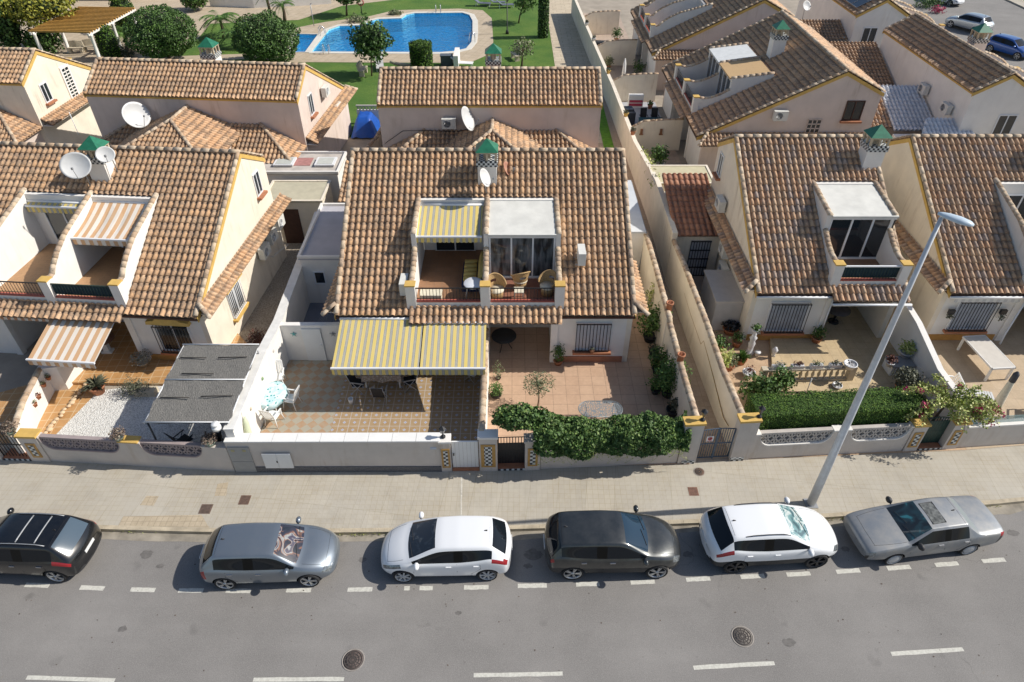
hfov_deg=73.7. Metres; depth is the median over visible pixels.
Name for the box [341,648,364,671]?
manhole cover
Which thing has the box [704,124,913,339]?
terraced house
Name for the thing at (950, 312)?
wall planter
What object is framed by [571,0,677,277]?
alley wall
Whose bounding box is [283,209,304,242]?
door
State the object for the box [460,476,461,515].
pavement joint
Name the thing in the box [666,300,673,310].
terracotta pot
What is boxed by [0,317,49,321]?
awning
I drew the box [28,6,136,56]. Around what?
pergola
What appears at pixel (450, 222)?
awning
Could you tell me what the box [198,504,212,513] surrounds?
drain cover
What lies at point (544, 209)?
terraced house
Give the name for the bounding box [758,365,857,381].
balustrade
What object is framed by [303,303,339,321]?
yard floor
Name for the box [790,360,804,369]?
planter
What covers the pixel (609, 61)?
potted plant
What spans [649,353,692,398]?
potted plant
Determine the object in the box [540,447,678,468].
street wall
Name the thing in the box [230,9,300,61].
tree
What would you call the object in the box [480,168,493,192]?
satellite dish
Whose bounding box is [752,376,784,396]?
shrub
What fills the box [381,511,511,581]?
parked car
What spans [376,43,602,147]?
terraced house
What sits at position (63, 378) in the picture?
garden wall
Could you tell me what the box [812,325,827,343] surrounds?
potted plant
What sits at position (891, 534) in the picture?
parked car
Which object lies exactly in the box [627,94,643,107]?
patio cabinet
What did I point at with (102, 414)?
gravel
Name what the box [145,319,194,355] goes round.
window
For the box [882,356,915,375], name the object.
plant stand
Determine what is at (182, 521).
pavement patch
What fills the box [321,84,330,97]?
air conditioner
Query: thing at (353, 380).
folding chair
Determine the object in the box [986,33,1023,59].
parked car
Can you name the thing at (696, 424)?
gate pier
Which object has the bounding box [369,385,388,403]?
folding chair
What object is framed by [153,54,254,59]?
path
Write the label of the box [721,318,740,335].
potted plant
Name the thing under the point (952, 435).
gate pier
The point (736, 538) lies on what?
parked car
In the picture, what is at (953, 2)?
parked car
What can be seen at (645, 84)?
patio wall
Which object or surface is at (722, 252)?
air conditioner
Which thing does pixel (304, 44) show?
pool water
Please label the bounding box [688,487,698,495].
drain grate
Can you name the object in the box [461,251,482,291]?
sofa
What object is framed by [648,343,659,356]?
potted plant
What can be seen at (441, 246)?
terrace door
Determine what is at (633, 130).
potted plant
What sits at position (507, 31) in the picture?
park lamp
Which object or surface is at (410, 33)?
pool water
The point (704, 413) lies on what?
pier lamp
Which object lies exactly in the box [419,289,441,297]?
storage box
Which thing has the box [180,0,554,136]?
lawn
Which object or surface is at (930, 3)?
shrub
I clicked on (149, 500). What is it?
pavement patch
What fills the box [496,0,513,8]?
sun lounger
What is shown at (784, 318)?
window
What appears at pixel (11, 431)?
potted plant
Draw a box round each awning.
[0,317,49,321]
[24,199,80,213]
[25,320,113,368]
[70,200,147,246]
[330,317,422,374]
[416,203,483,242]
[419,321,486,374]
[954,299,1020,302]
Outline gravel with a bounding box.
[57,386,225,441]
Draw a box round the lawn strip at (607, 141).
[600,104,613,147]
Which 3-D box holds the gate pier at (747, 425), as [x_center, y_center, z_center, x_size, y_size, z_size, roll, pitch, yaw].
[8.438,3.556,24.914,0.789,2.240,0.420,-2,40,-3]
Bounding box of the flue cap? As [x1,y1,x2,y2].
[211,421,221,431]
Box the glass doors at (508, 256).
[488,237,555,277]
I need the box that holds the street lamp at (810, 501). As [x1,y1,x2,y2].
[803,212,974,507]
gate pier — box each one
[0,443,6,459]
[13,428,50,461]
[438,433,451,471]
[477,429,497,470]
[524,433,539,469]
[677,415,706,463]
[727,412,762,460]
[902,417,931,450]
[938,416,972,448]
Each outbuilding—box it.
[264,151,346,202]
[270,180,333,242]
[297,203,344,302]
[337,160,348,202]
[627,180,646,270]
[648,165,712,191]
[662,173,719,275]
[798,19,931,139]
[892,117,974,136]
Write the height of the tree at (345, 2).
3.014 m
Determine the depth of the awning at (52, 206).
29.88 m
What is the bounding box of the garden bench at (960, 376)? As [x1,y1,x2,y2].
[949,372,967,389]
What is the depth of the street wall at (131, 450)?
24.76 m
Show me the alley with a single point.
(700, 395)
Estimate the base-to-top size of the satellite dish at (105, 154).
1.239 m
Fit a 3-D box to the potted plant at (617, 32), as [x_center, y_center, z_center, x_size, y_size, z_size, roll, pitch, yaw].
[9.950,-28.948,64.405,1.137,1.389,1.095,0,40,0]
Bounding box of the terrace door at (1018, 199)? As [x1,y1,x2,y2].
[1008,194,1023,218]
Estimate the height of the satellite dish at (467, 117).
1.232 m
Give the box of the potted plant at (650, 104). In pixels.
[647,100,653,108]
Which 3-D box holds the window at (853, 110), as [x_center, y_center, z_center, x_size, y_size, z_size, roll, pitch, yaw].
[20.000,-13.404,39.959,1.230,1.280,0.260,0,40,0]
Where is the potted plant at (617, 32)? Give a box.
[611,26,622,39]
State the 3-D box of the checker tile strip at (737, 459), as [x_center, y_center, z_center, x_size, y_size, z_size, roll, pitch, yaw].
[8.359,4.399,25.371,0.486,0.160,0.030,-3,40,-3]
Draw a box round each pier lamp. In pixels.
[439,426,445,438]
[700,409,708,421]
[757,406,765,418]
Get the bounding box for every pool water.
[298,35,314,50]
[316,14,472,51]
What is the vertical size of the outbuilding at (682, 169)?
2.680 m
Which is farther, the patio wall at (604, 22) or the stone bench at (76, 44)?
the patio wall at (604, 22)
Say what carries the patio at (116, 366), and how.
on the garden ground at (16, 370)
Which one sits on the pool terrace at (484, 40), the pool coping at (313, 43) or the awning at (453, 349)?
the pool coping at (313, 43)
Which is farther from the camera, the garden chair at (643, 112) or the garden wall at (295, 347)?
the garden chair at (643, 112)
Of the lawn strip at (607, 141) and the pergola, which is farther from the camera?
the pergola
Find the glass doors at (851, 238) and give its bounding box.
[828,218,896,258]
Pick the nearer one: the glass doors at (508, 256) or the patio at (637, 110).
the glass doors at (508, 256)
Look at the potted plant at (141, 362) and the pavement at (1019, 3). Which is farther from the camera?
the pavement at (1019, 3)
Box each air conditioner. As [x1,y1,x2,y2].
[257,241,271,259]
[266,227,278,244]
[274,213,284,230]
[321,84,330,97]
[399,273,408,295]
[441,117,455,129]
[574,244,585,265]
[714,194,726,212]
[717,260,728,269]
[718,241,727,258]
[772,110,788,120]
[917,82,929,95]
[939,101,952,114]
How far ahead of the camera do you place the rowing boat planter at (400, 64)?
59.10 m
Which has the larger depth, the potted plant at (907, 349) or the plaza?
the plaza
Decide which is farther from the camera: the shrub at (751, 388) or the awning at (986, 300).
the awning at (986, 300)
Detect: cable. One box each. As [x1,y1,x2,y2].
[385,129,467,143]
[684,294,728,425]
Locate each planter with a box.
[389,60,411,66]
[771,360,786,369]
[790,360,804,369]
[809,360,824,368]
[828,358,842,367]
[946,309,955,319]
[998,309,1007,320]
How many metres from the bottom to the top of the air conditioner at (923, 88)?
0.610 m
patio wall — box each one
[584,10,619,33]
[597,39,637,65]
[613,72,658,101]
[632,118,683,149]
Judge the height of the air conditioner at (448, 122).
0.610 m
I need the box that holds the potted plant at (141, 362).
[128,348,152,367]
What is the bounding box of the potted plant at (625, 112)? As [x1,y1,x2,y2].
[623,109,628,116]
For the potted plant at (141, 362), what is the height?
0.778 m
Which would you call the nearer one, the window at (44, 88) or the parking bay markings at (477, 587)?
the parking bay markings at (477, 587)
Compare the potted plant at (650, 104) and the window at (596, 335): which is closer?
the window at (596, 335)
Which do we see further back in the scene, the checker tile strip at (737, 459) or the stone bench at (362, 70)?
the stone bench at (362, 70)
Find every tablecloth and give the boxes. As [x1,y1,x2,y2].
[261,381,287,409]
[361,375,403,382]
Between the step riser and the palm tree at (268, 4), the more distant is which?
the palm tree at (268, 4)
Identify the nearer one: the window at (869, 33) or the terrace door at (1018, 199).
the terrace door at (1018, 199)
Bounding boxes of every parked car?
[0,507,101,582]
[199,516,339,589]
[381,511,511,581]
[543,505,680,579]
[699,496,837,573]
[843,495,1003,564]
[937,0,964,5]
[945,12,994,33]
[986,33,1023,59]
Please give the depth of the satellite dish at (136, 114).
38.99 m
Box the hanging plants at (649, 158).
[638,146,659,186]
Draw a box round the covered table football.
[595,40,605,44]
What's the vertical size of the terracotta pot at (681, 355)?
0.400 m
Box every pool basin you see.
[297,34,316,51]
[313,13,472,51]
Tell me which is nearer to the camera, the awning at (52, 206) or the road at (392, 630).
the road at (392, 630)
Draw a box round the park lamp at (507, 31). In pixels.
[505,0,508,33]
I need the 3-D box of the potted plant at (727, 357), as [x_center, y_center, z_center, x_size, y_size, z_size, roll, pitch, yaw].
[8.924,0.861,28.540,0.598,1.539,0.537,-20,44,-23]
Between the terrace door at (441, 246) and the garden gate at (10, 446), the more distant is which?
the terrace door at (441, 246)
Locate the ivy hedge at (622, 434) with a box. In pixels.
[491,402,691,465]
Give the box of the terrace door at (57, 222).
[44,212,72,241]
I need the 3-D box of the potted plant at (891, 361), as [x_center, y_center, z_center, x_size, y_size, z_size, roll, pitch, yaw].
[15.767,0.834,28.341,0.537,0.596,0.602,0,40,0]
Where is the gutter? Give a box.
[101,503,1023,541]
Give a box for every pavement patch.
[119,515,208,527]
[140,496,158,505]
[215,482,227,495]
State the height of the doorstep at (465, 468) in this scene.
0.100 m
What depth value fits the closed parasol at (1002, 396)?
26.09 m
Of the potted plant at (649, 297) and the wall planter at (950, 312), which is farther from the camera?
the potted plant at (649, 297)
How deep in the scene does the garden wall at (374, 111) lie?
49.17 m
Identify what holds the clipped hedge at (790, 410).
on the patio at (763, 358)
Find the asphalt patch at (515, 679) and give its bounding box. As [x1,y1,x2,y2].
[486,676,543,681]
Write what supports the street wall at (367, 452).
on the pavement at (104, 494)
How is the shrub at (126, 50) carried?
on the plaza
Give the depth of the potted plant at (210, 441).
24.05 m
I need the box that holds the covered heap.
[351,111,379,137]
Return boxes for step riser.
[780,391,925,394]
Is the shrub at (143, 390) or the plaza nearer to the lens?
the shrub at (143, 390)
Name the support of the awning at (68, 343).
attached to the terraced house at (186, 265)
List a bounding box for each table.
[101,331,114,353]
[464,277,481,298]
[491,328,515,351]
[514,287,523,297]
[578,401,622,417]
[639,117,662,121]
[828,302,850,324]
[957,335,1015,380]
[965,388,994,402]
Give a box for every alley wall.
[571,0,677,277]
[639,229,699,416]
[665,239,744,447]
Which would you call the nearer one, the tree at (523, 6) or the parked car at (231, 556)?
the parked car at (231, 556)
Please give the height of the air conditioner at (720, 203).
0.610 m
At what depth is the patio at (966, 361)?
29.43 m
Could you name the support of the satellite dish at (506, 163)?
attached to the terraced house at (544, 209)
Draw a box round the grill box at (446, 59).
[440,53,452,65]
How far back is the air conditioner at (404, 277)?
27.66 m
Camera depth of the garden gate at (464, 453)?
24.56 m
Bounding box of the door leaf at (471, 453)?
[451,441,478,466]
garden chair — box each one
[258,406,284,428]
[274,359,286,382]
[283,385,301,411]
[639,108,647,116]
[650,108,658,116]
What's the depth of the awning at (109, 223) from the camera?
29.12 m
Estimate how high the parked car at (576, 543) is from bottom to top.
1.655 m
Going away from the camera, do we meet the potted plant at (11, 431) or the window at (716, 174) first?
the potted plant at (11, 431)
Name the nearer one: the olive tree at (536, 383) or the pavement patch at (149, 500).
the pavement patch at (149, 500)
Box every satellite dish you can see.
[59,152,91,185]
[95,146,117,172]
[121,102,150,127]
[461,106,478,130]
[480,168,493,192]
[503,161,514,174]
[802,0,810,19]
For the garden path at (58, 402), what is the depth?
27.58 m
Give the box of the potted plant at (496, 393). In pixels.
[488,381,503,398]
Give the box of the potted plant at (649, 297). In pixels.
[645,282,654,307]
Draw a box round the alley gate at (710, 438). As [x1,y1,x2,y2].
[697,428,736,458]
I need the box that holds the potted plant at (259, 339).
[244,328,266,344]
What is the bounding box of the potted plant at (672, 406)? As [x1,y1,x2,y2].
[666,396,677,417]
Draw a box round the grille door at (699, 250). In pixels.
[687,240,711,275]
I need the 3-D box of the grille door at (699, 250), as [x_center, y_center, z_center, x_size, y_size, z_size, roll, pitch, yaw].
[9.300,-4.119,34.119,1.000,2.050,0.100,0,40,0]
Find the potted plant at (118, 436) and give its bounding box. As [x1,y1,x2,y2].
[108,425,125,441]
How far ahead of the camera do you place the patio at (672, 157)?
58.24 m
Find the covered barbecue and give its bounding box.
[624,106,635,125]
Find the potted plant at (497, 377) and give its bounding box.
[492,360,504,379]
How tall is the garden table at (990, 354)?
0.745 m
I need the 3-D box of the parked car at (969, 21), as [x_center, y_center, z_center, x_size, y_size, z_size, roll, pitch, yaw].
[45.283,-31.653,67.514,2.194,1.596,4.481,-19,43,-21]
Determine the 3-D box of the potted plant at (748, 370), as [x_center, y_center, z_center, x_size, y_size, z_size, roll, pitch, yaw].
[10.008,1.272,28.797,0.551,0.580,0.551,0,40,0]
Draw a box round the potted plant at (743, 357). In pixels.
[734,350,751,365]
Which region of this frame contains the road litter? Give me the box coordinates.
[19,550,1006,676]
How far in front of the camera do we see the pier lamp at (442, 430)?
23.83 m
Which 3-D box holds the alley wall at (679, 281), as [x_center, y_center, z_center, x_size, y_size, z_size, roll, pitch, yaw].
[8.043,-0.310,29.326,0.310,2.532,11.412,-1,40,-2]
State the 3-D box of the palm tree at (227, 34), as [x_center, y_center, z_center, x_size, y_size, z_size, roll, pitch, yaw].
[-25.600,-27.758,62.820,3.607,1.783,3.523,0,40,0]
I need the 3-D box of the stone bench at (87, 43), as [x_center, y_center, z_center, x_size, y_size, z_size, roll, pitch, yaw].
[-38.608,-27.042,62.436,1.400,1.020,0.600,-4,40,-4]
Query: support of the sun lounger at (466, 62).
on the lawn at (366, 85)
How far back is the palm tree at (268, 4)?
69.17 m
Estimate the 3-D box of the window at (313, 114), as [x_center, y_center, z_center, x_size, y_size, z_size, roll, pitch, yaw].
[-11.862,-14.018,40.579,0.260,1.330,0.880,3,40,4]
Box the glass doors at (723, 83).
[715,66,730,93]
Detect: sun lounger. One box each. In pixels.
[375,56,383,68]
[450,56,472,65]
[475,0,490,6]
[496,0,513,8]
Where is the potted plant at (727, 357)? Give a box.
[720,347,734,371]
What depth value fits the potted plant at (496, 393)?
27.72 m
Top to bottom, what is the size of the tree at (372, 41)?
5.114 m
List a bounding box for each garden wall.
[6,367,54,453]
[37,365,84,390]
[209,0,330,7]
[223,212,315,436]
[280,322,339,359]
[356,105,379,120]
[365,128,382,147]
[478,327,489,430]
[889,303,970,419]
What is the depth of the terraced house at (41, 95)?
42.28 m
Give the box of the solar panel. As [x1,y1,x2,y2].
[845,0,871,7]
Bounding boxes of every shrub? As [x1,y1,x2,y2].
[0,41,20,46]
[114,374,158,398]
[118,45,137,57]
[345,12,365,23]
[388,9,403,14]
[408,38,433,66]
[737,371,773,401]
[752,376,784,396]
[769,363,799,391]
[913,0,946,9]
[929,4,945,12]
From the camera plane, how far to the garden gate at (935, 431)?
25.53 m
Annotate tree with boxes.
[0,0,30,47]
[0,0,78,27]
[19,26,64,53]
[111,25,138,55]
[121,3,198,58]
[180,0,208,10]
[197,10,239,39]
[215,28,242,47]
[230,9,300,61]
[255,0,278,17]
[270,0,294,20]
[336,0,360,15]
[346,11,394,75]
[509,37,534,66]
[513,0,538,22]
[523,369,555,406]
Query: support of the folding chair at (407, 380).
on the patio at (434, 403)
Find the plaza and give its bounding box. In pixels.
[3,0,386,65]
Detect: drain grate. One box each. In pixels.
[238,495,251,504]
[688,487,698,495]
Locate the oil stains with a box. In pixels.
[118,529,1019,646]
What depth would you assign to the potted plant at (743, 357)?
29.31 m
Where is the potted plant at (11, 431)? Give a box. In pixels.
[0,420,19,435]
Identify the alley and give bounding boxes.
[598,100,728,461]
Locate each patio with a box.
[31,322,246,385]
[261,360,345,432]
[330,362,480,469]
[487,313,680,465]
[583,13,703,290]
[622,102,660,123]
[698,291,966,458]
[931,309,1023,449]
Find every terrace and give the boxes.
[256,9,492,62]
[770,306,924,392]
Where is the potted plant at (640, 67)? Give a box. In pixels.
[632,59,646,72]
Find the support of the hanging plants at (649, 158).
attached to the alley wall at (664, 231)
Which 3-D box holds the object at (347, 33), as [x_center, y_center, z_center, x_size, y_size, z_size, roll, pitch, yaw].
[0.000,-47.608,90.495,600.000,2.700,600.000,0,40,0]
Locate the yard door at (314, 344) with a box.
[301,329,326,360]
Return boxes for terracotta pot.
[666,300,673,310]
[677,351,685,361]
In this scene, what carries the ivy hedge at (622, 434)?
attached to the street wall at (592, 462)
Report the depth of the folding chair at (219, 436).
25.42 m
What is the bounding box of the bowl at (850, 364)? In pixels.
[844,359,857,370]
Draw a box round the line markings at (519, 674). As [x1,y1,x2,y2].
[25,647,963,681]
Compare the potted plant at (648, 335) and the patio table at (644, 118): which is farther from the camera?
the patio table at (644, 118)
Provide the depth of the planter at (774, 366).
28.01 m
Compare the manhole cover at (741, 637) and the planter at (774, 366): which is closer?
the manhole cover at (741, 637)
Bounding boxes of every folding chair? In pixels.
[164,429,192,441]
[202,430,223,441]
[345,375,368,395]
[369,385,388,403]
[403,375,417,392]
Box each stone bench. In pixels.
[66,40,84,53]
[82,39,98,51]
[356,60,367,76]
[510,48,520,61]
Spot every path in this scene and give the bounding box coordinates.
[0,385,93,443]
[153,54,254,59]
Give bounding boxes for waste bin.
[348,397,352,404]
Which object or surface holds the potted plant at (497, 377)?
on the patio at (625, 386)
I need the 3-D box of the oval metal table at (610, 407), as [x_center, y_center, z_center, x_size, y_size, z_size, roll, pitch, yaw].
[3.426,2.905,26.666,1.736,0.753,0.896,0,40,0]
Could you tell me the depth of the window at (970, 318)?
29.95 m
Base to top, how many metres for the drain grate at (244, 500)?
0.011 m
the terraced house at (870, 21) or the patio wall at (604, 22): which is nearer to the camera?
the terraced house at (870, 21)
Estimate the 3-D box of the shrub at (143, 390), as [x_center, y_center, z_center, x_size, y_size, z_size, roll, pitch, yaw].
[-15.482,1.898,27.887,1.727,1.149,1.174,0,40,0]
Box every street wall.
[36,432,234,470]
[224,432,441,471]
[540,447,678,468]
[749,421,914,458]
[956,415,1023,447]
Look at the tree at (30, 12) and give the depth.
59.20 m
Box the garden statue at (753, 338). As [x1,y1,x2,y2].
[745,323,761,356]
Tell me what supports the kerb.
on the road at (392, 630)
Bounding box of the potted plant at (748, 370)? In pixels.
[742,365,755,378]
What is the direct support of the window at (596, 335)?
in the terraced house at (544, 209)
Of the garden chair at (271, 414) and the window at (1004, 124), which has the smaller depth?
the garden chair at (271, 414)
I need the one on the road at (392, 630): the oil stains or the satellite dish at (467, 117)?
the oil stains
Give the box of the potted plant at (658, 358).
[647,344,667,374]
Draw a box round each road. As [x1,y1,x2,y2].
[0,510,1023,681]
[900,0,1023,69]
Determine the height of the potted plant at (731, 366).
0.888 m
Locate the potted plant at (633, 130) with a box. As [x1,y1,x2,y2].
[630,127,636,134]
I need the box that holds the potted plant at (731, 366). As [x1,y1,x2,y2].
[724,352,739,371]
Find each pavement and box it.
[0,443,1023,529]
[1006,0,1023,7]
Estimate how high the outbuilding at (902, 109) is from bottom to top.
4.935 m
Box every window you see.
[38,81,57,105]
[59,63,79,97]
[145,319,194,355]
[226,273,249,322]
[252,169,267,199]
[307,92,318,118]
[313,271,326,283]
[572,322,611,354]
[712,151,724,180]
[760,301,811,335]
[805,119,822,133]
[839,101,865,123]
[860,27,878,41]
[942,302,1001,333]
[991,115,1018,133]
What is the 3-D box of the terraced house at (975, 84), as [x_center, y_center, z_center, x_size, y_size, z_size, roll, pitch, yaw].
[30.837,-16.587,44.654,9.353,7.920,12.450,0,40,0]
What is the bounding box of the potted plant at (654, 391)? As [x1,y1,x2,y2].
[645,377,665,394]
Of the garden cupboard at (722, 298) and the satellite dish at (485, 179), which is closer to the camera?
the satellite dish at (485, 179)
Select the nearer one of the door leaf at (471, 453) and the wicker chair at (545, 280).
the door leaf at (471, 453)
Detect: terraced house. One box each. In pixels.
[0,47,101,143]
[0,135,291,359]
[83,37,357,163]
[320,138,650,361]
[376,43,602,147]
[630,0,794,89]
[662,10,885,172]
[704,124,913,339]
[795,0,945,46]
[879,12,1023,133]
[881,134,1023,344]
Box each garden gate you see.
[0,427,26,455]
[451,441,478,466]
[497,436,524,463]
[921,416,949,442]
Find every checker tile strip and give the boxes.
[681,460,693,463]
[730,457,743,460]
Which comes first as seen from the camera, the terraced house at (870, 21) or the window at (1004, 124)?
the window at (1004, 124)
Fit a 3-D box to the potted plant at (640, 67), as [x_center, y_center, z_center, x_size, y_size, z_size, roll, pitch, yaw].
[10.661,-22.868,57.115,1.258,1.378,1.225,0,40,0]
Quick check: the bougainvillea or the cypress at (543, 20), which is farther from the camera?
the cypress at (543, 20)
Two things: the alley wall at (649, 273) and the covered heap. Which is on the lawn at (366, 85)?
the covered heap
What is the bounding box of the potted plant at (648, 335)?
[634,300,672,342]
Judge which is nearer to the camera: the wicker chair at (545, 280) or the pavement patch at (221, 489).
the pavement patch at (221, 489)
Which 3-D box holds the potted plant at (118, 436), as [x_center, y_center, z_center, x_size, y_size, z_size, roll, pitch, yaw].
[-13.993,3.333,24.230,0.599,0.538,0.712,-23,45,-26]
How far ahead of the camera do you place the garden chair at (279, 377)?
28.25 m
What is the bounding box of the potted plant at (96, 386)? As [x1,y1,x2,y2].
[79,374,108,395]
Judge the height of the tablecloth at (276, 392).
0.242 m
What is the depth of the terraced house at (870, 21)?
52.48 m
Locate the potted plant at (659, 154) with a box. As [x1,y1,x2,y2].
[650,143,669,164]
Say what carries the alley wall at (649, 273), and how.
on the garden ground at (16, 370)
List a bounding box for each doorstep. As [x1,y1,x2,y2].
[3,448,31,460]
[453,461,479,470]
[498,463,524,470]
[917,442,941,449]
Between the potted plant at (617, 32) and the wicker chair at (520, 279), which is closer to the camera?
the wicker chair at (520, 279)
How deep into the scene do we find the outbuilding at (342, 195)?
35.80 m
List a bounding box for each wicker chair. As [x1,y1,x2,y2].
[488,272,506,297]
[510,271,529,289]
[538,269,555,296]
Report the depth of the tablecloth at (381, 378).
27.92 m
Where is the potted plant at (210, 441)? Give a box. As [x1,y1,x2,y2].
[200,432,217,446]
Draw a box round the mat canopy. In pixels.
[143,344,259,439]
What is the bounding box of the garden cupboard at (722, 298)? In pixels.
[700,270,744,329]
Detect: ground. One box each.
[0,0,1022,432]
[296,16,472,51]
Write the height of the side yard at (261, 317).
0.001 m
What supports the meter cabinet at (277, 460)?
attached to the street wall at (367, 452)
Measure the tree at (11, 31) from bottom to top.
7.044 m
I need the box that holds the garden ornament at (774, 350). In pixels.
[771,347,777,356]
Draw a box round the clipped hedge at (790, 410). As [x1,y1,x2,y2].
[744,385,931,429]
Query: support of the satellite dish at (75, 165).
attached to the terraced house at (186, 265)
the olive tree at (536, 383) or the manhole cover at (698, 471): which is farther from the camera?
the olive tree at (536, 383)
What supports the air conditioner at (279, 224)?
attached to the terraced house at (186, 265)
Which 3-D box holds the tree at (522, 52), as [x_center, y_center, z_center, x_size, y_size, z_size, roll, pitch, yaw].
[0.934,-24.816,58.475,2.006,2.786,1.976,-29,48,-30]
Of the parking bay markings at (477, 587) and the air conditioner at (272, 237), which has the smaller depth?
the parking bay markings at (477, 587)
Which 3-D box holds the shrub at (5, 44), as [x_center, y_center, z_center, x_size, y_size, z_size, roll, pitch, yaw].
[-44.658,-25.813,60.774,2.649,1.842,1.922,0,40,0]
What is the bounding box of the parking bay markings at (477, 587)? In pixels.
[24,558,1005,592]
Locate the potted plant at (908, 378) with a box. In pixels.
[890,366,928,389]
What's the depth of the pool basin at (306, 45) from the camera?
66.49 m
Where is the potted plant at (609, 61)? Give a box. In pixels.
[604,54,613,67]
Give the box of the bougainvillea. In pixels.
[901,373,1005,432]
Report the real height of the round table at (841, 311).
0.740 m
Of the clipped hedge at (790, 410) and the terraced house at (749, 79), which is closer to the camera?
the clipped hedge at (790, 410)
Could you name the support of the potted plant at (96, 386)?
on the gravel
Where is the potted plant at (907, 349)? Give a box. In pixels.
[898,339,916,358]
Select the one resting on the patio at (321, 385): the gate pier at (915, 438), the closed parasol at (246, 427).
the closed parasol at (246, 427)
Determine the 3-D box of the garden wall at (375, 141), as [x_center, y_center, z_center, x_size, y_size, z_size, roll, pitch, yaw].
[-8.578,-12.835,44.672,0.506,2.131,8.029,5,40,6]
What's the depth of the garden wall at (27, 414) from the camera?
26.64 m
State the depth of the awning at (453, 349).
26.66 m
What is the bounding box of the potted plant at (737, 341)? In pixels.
[732,331,745,347]
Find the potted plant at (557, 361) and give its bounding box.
[551,343,566,365]
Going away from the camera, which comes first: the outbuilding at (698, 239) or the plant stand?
the plant stand
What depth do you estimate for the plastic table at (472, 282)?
27.84 m
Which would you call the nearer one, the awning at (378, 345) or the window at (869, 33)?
the awning at (378, 345)
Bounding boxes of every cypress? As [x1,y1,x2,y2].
[93,24,122,57]
[108,0,137,31]
[537,0,549,37]
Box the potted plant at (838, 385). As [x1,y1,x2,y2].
[832,380,842,389]
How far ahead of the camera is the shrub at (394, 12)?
71.91 m
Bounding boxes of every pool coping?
[289,33,322,52]
[309,11,477,53]
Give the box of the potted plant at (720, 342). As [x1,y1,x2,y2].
[715,332,730,350]
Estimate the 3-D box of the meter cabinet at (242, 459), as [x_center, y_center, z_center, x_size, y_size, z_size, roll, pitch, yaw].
[-9.710,4.276,24.566,0.760,1.340,0.060,0,40,0]
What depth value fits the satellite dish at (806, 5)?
53.58 m
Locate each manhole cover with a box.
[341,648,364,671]
[694,467,704,475]
[731,626,753,647]
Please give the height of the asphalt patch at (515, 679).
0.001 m
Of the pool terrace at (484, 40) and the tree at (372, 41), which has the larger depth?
the pool terrace at (484, 40)
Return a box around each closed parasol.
[243,411,251,432]
[622,58,625,74]
[988,371,1019,415]
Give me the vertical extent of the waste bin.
0.280 m
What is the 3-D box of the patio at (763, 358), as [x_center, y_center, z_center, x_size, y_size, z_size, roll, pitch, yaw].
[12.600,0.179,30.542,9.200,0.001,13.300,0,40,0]
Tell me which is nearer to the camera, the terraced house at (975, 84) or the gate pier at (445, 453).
the gate pier at (445, 453)
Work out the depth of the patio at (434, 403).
27.46 m
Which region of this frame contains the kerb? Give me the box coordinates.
[98,497,1023,534]
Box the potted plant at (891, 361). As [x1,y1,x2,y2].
[886,354,898,366]
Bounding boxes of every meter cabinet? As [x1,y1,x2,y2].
[227,447,256,471]
[261,453,293,467]
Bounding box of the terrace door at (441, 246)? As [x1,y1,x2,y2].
[435,242,475,250]
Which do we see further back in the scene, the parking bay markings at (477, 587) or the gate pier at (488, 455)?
the gate pier at (488, 455)
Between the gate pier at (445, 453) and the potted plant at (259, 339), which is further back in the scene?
the potted plant at (259, 339)
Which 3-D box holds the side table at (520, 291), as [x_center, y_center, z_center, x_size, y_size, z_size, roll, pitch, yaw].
[0.280,-1.917,28.015,0.400,0.460,0.400,0,40,0]
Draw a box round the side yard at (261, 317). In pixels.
[239,243,302,343]
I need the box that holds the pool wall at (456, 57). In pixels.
[453,47,459,66]
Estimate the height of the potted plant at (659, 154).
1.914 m
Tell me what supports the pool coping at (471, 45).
on the pool terrace at (484, 40)
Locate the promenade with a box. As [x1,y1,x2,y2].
[549,0,602,142]
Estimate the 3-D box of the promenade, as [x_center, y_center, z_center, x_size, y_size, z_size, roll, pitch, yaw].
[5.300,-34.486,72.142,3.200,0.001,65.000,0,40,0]

